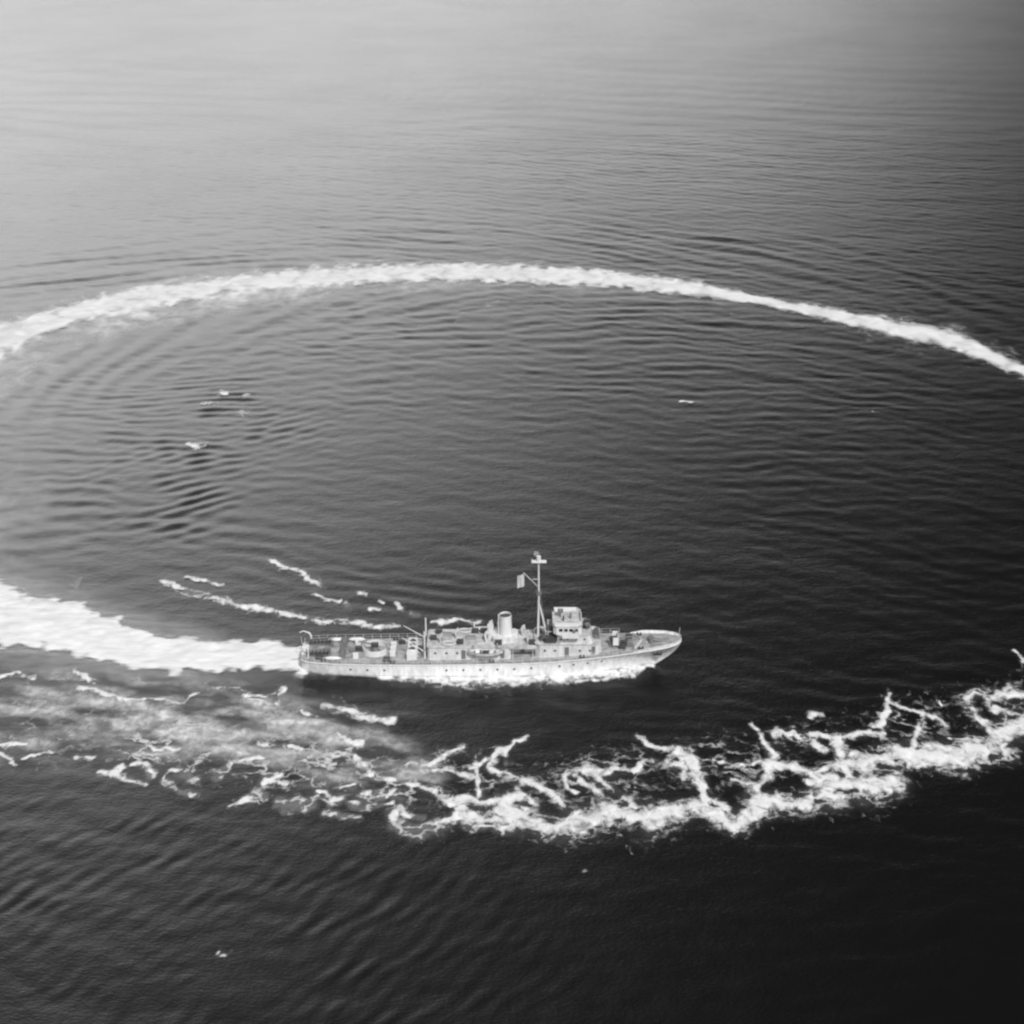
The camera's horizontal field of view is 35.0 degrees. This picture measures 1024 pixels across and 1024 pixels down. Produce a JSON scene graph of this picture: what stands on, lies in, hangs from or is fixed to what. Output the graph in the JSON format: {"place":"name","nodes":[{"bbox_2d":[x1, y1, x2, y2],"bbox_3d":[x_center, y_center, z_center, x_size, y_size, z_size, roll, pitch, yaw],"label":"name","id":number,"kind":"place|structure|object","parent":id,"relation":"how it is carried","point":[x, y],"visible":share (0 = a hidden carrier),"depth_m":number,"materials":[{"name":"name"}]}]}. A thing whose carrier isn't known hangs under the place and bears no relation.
{"place":"outdoors","nodes":[
{"label":"outdoors","id":0,"kind":"place"},
{"bbox_2d":[0,0,1023,1023],"bbox_3d":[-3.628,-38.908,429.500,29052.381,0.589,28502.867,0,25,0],"label":"water","id":1,"kind":"structure","parent":0,"point":[786,519],"depth_m":354.30,"materials":[{"name":"black liquid"}]},
{"bbox_2d":[0,579,315,675],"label":"churned wake","id":2,"kind":"object","parent":1,"relation":"on","point":[77,629],"visible":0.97,"depth_m":292.69,"materials":[{"name":"liquid"}]},
{"bbox_2d":[160,559,654,687],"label":"bow wash","id":3,"kind":"object","parent":1,"relation":"on","point":[514,681],"visible":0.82,"depth_m":283.42,"materials":[{"name":"liquid"}]},
{"bbox_2d":[185,391,692,955],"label":"breaking crest","id":4,"kind":"object","parent":1,"relation":"on","point":[193,445],"visible":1,"depth_m":379.35,"materials":[{"name":"liquid"}]},
{"bbox_2d":[295,551,681,676],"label":"minesweeper","id":5,"kind":"object","parent":1,"relation":"on","point":[575,639],"visible":1,"depth_m":282.20,"materials":[{"name":"paint"}]},
{"bbox_2d":[324,656,341,660],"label":"sweep float","id":6,"kind":"object","parent":5,"relation":"on","point":[329,658],"visible":1,"depth_m":281.83,"materials":[{"name":"paint"}]},
{"bbox_2d":[328,637,340,642],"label":"sweep float","id":7,"kind":"object","parent":5,"relation":"on","point":[336,640],"visible":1,"depth_m":287.82,"materials":[{"name":"paint"}]},
{"bbox_2d":[348,637,365,641],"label":"sweep float","id":8,"kind":"object","parent":5,"relation":"on","point":[354,638],"visible":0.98,"depth_m":288.00,"materials":[{"name":"paint"}]},
{"bbox_2d":[441,640,455,645],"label":"life raft","id":9,"kind":"object","parent":5,"relation":"on","point":[449,641],"visible":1,"depth_m":282.06,"materials":[{"name":"fabric"}]},
{"bbox_2d":[459,628,471,632],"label":"life raft","id":10,"kind":"object","parent":5,"relation":"on","point":[467,629],"visible":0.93,"depth_m":286.30,"materials":[{"name":"fabric"}]},
{"bbox_2d":[469,626,499,628],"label":"whaleboat","id":11,"kind":"object","parent":5,"relation":"on","point":[479,627],"visible":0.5,"depth_m":288.62,"materials":[{"name":"paint"}]},
{"bbox_2d":[468,649,502,656],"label":"whaleboat","id":12,"kind":"object","parent":5,"relation":"on","point":[485,653],"visible":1,"depth_m":280.55,"materials":[{"name":"paint"}]},
{"bbox_2d":[517,574,523,587],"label":"signal flag","id":13,"kind":"object","parent":5,"relation":"attached to","point":[520,580],"visible":1,"depth_m":279.54,"materials":[{"name":"fabric"}]},
{"bbox_2d":[0,649,1023,837],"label":"old foam trail","id":14,"kind":"object","parent":1,"relation":"on","point":[966,754],"visible":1,"depth_m":256.99,"materials":[{"name":"white liquid"}]},
{"bbox_2d":[0,262,1023,374],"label":"wake ring","id":15,"kind":"object","parent":1,"relation":"on","point":[103,309],"visible":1,"depth_m":487.71,"materials":[{"name":"liquid"}]}
]}

